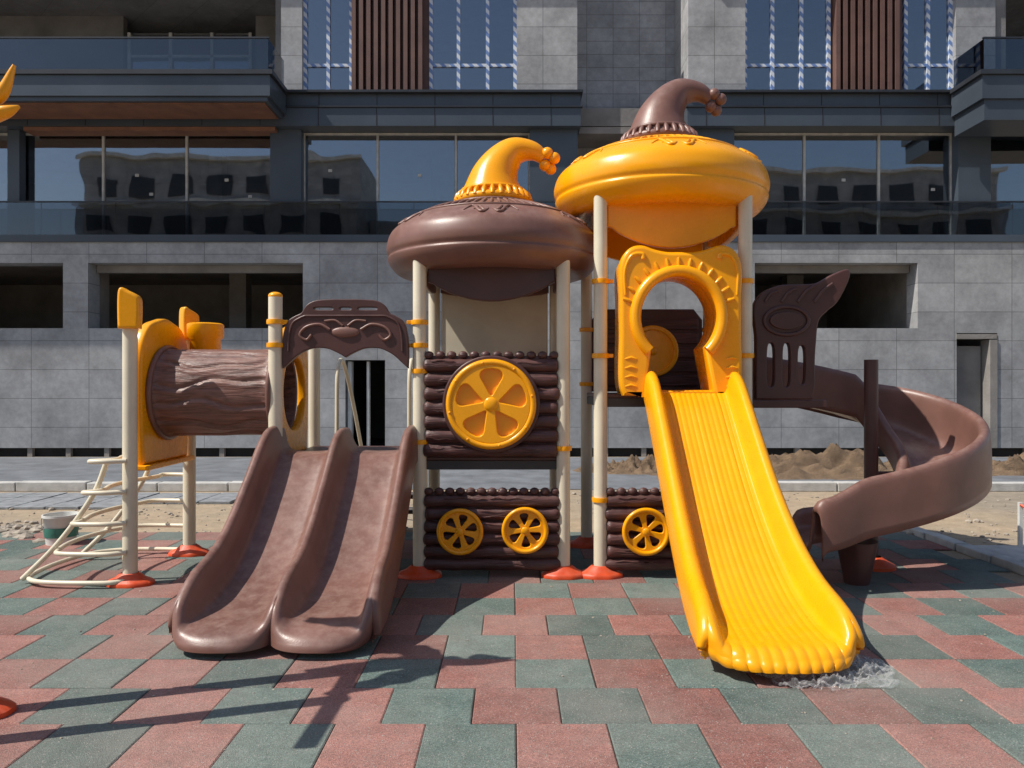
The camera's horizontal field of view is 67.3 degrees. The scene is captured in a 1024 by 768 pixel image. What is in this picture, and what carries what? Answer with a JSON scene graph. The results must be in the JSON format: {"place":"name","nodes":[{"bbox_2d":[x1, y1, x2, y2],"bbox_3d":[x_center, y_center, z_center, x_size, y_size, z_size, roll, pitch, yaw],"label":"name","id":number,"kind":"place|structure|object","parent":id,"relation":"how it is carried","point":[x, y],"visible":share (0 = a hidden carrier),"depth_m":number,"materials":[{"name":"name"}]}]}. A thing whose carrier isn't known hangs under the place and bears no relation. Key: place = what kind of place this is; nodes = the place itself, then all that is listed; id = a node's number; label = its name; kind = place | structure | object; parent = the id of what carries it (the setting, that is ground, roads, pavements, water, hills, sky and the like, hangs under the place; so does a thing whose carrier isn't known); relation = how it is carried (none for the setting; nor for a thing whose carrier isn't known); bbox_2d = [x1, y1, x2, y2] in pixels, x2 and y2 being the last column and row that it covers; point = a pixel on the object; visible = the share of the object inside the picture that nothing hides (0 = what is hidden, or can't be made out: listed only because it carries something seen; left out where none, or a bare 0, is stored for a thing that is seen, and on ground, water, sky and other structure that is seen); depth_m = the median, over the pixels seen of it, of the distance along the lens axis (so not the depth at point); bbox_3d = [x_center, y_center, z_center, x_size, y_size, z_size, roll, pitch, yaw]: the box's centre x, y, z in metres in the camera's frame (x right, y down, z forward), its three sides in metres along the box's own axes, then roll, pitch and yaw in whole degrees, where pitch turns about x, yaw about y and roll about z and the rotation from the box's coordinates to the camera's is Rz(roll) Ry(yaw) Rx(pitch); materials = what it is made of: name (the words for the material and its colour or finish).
{"place":"outdoors","nodes":[
{"label":"outdoors","id":0,"kind":"place"},
{"bbox_2d":[0,492,237,509],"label":"paving","id":1,"kind":"structure","parent":0,"point":[41,501],"depth_m":9.91,"materials":[{"name":"grey concrete"}]},
{"bbox_2d":[0,266,981,445],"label":"window openings","id":2,"kind":"object","parent":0,"point":[31,296],"visible":0.09,"depth_m":20.72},
{"bbox_2d":[97,265,908,273],"bbox_3d":[-0.190,-2.438,16.370,17.220,0.155,0.140,0,0,0],"label":"opening lining","id":3,"kind":"object","parent":2,"relation":"on","point":[298,269],"visible":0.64,"depth_m":16.30,"materials":[{"name":"concrete"}]},
{"bbox_2d":[0,235,1023,241],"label":"floor ledge","id":4,"kind":"object","parent":2,"relation":"on","point":[385,238],"depth_m":15.96,"materials":[{"name":"concrete"}]},
{"bbox_2d":[0,201,1023,201],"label":"balustrade rail","id":5,"kind":"object","parent":4,"relation":"on","point":[449,201],"visible":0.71,"depth_m":15.96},
{"bbox_2d":[0,202,1023,234],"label":"balustrade glass","id":6,"kind":"object","parent":4,"relation":"on","point":[386,218],"visible":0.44,"depth_m":15.97,"materials":[{"name":"grey glass"}]},
{"bbox_2d":[7,129,990,200],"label":"first floor piers","id":7,"kind":"structure","parent":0,"point":[971,168],"depth_m":16.06,"materials":[{"name":"grey concrete"}]},
{"bbox_2d":[0,532,1023,767],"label":"rubber tile floor","id":8,"kind":"structure","parent":0,"point":[98,681],"depth_m":3.87,"materials":[{"name":"rubber"}]},
{"bbox_2d":[0,64,19,718],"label":"toy palm tree","id":9,"kind":"object","parent":8,"relation":"on","point":[8,707],"visible":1,"depth_m":3.44,"materials":[{"name":"beige paint"}]},
{"bbox_2d":[41,511,78,545],"bbox_3d":[-4.250,1.363,7.250,0.330,0.275,0.320,0,0,0],"label":"bucket","id":10,"kind":"object","parent":8,"relation":"on","point":[56,524],"visible":0.66,"depth_m":7.13,"materials":[{"name":"white plastic"}]},
{"bbox_2d":[20,455,182,585],"bbox_3d":[-3.282,1.016,6.223,0.888,0.927,1.206,0,0,0],"label":"hoop ladder","id":11,"kind":"object","parent":8,"relation":"on","point":[55,548],"visible":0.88,"depth_m":5.77,"materials":[{"name":"beige metal"}]},
{"bbox_2d":[105,287,307,587],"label":"crawl tunnel","id":12,"kind":"structure","parent":8,"relation":"on","point":[187,381],"depth_m":5.96,"materials":[{"name":"brown plastic"}]},
{"bbox_2d":[168,425,417,653],"bbox_3d":[-1.331,0.909,5.107,1.216,1.182,1.908,0,0,0],"label":"twin slide","id":13,"kind":"object","parent":8,"relation":"on","point":[303,555],"visible":1,"depth_m":4.97,"materials":[{"name":"brown plastic"}]},
{"bbox_2d":[266,292,427,513],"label":"playground tower","id":14,"kind":"structure","parent":8,"relation":"on","point":[311,330],"depth_m":5.93,"materials":[{"name":"beige paint"}]},
{"bbox_2d":[387,137,593,579],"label":"playground tower","id":15,"kind":"structure","parent":8,"relation":"on","point":[493,253],"depth_m":5.95,"materials":[{"name":"beige paint"}]},
{"bbox_2d":[1,540,1018,749],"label":"loose granules","id":16,"kind":"object","parent":8,"relation":"on","point":[561,675],"visible":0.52,"depth_m":4.04,"materials":[{"name":"grey rubber"}]},
{"bbox_2d":[554,78,849,579],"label":"playground tower","id":17,"kind":"structure","parent":8,"relation":"on","point":[661,190],"depth_m":5.97,"materials":[{"name":"beige paint"}]},
{"bbox_2d":[642,370,864,673],"bbox_3d":[1.388,0.695,4.920,0.863,1.610,2.282,0,0,0],"label":"wave slide","id":18,"kind":"object","parent":8,"relation":"on","point":[758,594],"visible":0.94,"depth_m":4.71,"materials":[{"name":"yellow plastic"}]},
{"bbox_2d":[763,656,891,687],"bbox_3d":[1.576,1.430,4.005,0.778,0.125,0.566,0,0,0],"label":"plastic sheet","id":19,"kind":"object","parent":8,"relation":"on","point":[849,674],"visible":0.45,"depth_m":3.86,"materials":[{"name":"plastic"}]},
{"bbox_2d":[752,357,991,585],"bbox_3d":[2.847,0.622,6.314,1.934,1.756,1.841,0,0,0],"label":"spiral slide","id":20,"kind":"object","parent":8,"relation":"on","point":[936,450],"visible":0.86,"depth_m":5.76,"materials":[{"name":"brown plastic"}]},
{"bbox_2d":[0,242,1023,447],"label":"ground floor wall","id":21,"kind":"structure","parent":0,"point":[60,387],"depth_m":16.00,"materials":[{"name":"grey stone"}]},
{"bbox_2d":[956,334,996,447],"bbox_3d":[9.660,0.145,16.135,0.840,2.370,0.330,0,0,0],"label":"doorway frame","id":22,"kind":"object","parent":21,"relation":"attached to","point":[988,381],"visible":0.79,"depth_m":15.98,"materials":[{"name":"grey concrete"}]},
{"bbox_2d":[957,346,980,415],"bbox_3d":[9.590,0.265,16.300,0.620,2.130,0.100,0,0,0],"label":"doorway door","id":23,"kind":"structure","parent":22,"relation":"in","point":[968,377],"depth_m":16.25,"materials":[{"name":"grey metal"}]},
{"bbox_2d":[0,127,1023,200],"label":"first floor interior","id":24,"kind":"object","parent":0,"point":[70,168],"visible":0.21,"depth_m":18.58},
{"bbox_2d":[0,133,951,200],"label":"first floor frames","id":25,"kind":"structure","parent":24,"relation":"attached to","point":[803,135],"depth_m":16.30,"materials":[{"name":"metal"}]},
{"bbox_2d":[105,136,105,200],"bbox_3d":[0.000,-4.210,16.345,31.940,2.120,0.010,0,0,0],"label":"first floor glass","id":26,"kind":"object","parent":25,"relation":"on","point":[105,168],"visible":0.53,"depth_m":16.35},
{"bbox_2d":[135,169,934,197],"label":"pane stickers","id":27,"kind":"object","parent":26,"relation":"attached to","point":[419,175],"visible":0.89,"depth_m":16.32,"materials":[{"name":"paper"}]},
{"bbox_2d":[0,94,954,136],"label":"cladding band","id":28,"kind":"object","parent":24,"relation":"on","point":[737,120],"visible":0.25,"depth_m":15.86,"materials":[{"name":"metal"}]},
{"bbox_2d":[27,94,939,125],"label":"band joints","id":29,"kind":"object","parent":28,"relation":"attached to","point":[706,113],"visible":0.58,"depth_m":15.85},
{"bbox_2d":[285,89,951,107],"bbox_3d":[0.000,-5.877,16.150,34.000,0.347,0.700,0,0,0],"label":"band cap","id":30,"kind":"object","parent":28,"relation":"attached to","point":[580,91],"visible":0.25,"depth_m":15.82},
{"bbox_2d":[281,0,576,88],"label":"second floor wall","id":31,"kind":"structure","parent":30,"relation":"on","point":[546,44],"depth_m":16.15,"materials":[{"name":"grey stone"}]},
{"bbox_2d":[304,0,952,88],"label":"second floor frames","id":32,"kind":"structure","parent":31,"relation":"on","point":[800,65],"depth_m":16.27,"materials":[{"name":"white metal"}]},
{"bbox_2d":[357,0,901,88],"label":"louvre backing","id":33,"kind":"object","parent":31,"relation":"attached to","point":[425,44],"visible":0.17,"depth_m":16.31,"materials":[{"name":"brown wood"}]},
{"bbox_2d":[685,0,994,88],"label":"second floor wall","id":34,"kind":"structure","parent":30,"relation":"on","point":[714,43],"depth_m":16.15,"materials":[{"name":"grey stone"}]},
{"bbox_2d":[0,0,1005,126],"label":"second floor interior","id":35,"kind":"object","parent":24,"relation":"on","point":[116,26],"visible":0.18,"depth_m":19.02,"materials":[{"name":"concrete"}]},
{"bbox_2d":[127,33,251,36],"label":"loggia frames","id":36,"kind":"structure","parent":35,"relation":"on","point":[171,34],"depth_m":18.60,"materials":[{"name":"grey metal"}]},
{"bbox_2d":[0,75,1023,136],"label":"balcony slab","id":37,"kind":"structure","parent":24,"relation":"attached to","point":[987,105],"depth_m":14.80,"materials":[{"name":"grey concrete"}]},
{"bbox_2d":[2,103,277,135],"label":"balcony soffit","id":38,"kind":"structure","parent":37,"relation":"attached to","point":[144,111],"depth_m":15.58,"materials":[{"name":"brown wood"}]},
{"bbox_2d":[0,69,1023,93],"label":"balcony cap","id":39,"kind":"object","parent":37,"relation":"on","point":[953,90],"visible":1,"depth_m":14.75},
{"bbox_2d":[0,39,1023,86],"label":"balcony glass","id":40,"kind":"object","parent":39,"relation":"on","point":[228,54],"visible":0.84,"depth_m":14.83,"materials":[{"name":"blue glass"}]},
{"bbox_2d":[0,37,1023,38],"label":"balcony rail","id":41,"kind":"object","parent":40,"relation":"on","point":[251,37],"visible":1,"depth_m":14.83,"materials":[{"name":"grey metal"}]},
{"bbox_2d":[0,489,1023,767],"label":"ground","id":42,"kind":"structure","parent":0,"point":[1002,515],"depth_m":8.69,"materials":[{"name":"beige sand"}]},
{"bbox_2d":[0,481,242,491],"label":"kerb","id":43,"kind":"structure","parent":42,"relation":"on","point":[80,486],"depth_m":10.85,"materials":[{"name":"concrete"}]},
{"bbox_2d":[0,448,1022,456],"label":"plinth gap","id":44,"kind":"object","parent":42,"relation":"on","point":[249,452],"depth_m":16.12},
{"bbox_2d":[348,362,369,445],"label":"doorway jambs","id":45,"kind":"object","parent":44,"relation":"on","point":[350,410],"visible":0.57,"depth_m":16.15,"materials":[{"name":"white metal"}]},
{"bbox_2d":[27,448,1023,456],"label":"plinth feet","id":46,"kind":"object","parent":42,"relation":"on","point":[107,452],"visible":0.16,"depth_m":16.03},
{"bbox_2d":[778,481,1023,491],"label":"kerb","id":47,"kind":"structure","parent":42,"relation":"on","point":[812,486],"depth_m":10.85,"materials":[{"name":"concrete"}]},
{"bbox_2d":[902,527,1023,575],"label":"kerb","id":48,"kind":"structure","parent":42,"relation":"on","point":[1011,564],"depth_m":6.78,"materials":[{"name":"concrete"}]},
{"bbox_2d":[0,457,1023,488],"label":"road","id":49,"kind":"structure","parent":0,"point":[231,469],"depth_m":12.85,"materials":[{"name":"grey concrete"}]},
{"bbox_2d":[572,454,656,474],"bbox_3d":[2.200,1.369,13.400,2.400,0.321,1.200,0,0,0],"label":"dirt pile","id":50,"kind":"object","parent":49,"relation":"on","point":[633,465],"visible":0.38,"depth_m":13.20,"materials":[{"name":"brown soil"}]},
{"bbox_2d":[649,443,996,479],"bbox_3d":[5.200,1.254,13.000,6.400,0.553,1.800,0,0,0],"label":"dirt pile","id":51,"kind":"object","parent":49,"relation":"on","point":[834,461],"visible":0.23,"depth_m":12.67,"materials":[{"name":"brown soil"}]},
{"bbox_2d":[992,452,1023,475],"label":"dirt pile","id":52,"kind":"object","parent":49,"relation":"on","point":[1012,466],"visible":0.23,"depth_m":12.94,"materials":[{"name":"brown soil"}]},
{"bbox_2d":[0,491,1023,544],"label":"gravel","id":53,"kind":"structure","parent":0,"point":[18,531],"depth_m":7.93,"materials":[{"name":"beige gravel"}]},
{"bbox_2d":[974,545,1023,560],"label":"paving","id":54,"kind":"structure","parent":0,"point":[1015,551],"depth_m":6.87,"materials":[{"name":"concrete"}]},
{"bbox_2d":[1017,502,1022,545],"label":"survey stake","id":55,"kind":"object","parent":54,"relation":"on","point":[1019,525],"visible":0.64,"depth_m":7.00,"materials":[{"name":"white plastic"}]},
{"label":"recess floor","id":56,"kind":"structure","parent":0,"visible":0},
{"bbox_2d":[675,0,684,78],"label":"block side walls","id":57,"kind":"structure","parent":56,"relation":"on","point":[679,38],"depth_m":17.00,"materials":[{"name":"grey stone"}]},
{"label":"first-floor slab","id":58,"kind":"structure","parent":0,"visible":0},
{"bbox_2d":[577,0,674,156],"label":"recess wall","id":59,"kind":"structure","parent":58,"relation":"on","point":[625,53],"depth_m":17.50,"materials":[{"name":"stone"}]},
{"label":"end walls","id":60,"kind":"object","parent":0,"visible":0},
{"bbox_2d":[0,0,1023,51],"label":"storey","id":61,"kind":"object","parent":60,"relation":"attached to","point":[190,18],"visible":0.33,"depth_m":18.68,"materials":[{"name":"grey stone"}]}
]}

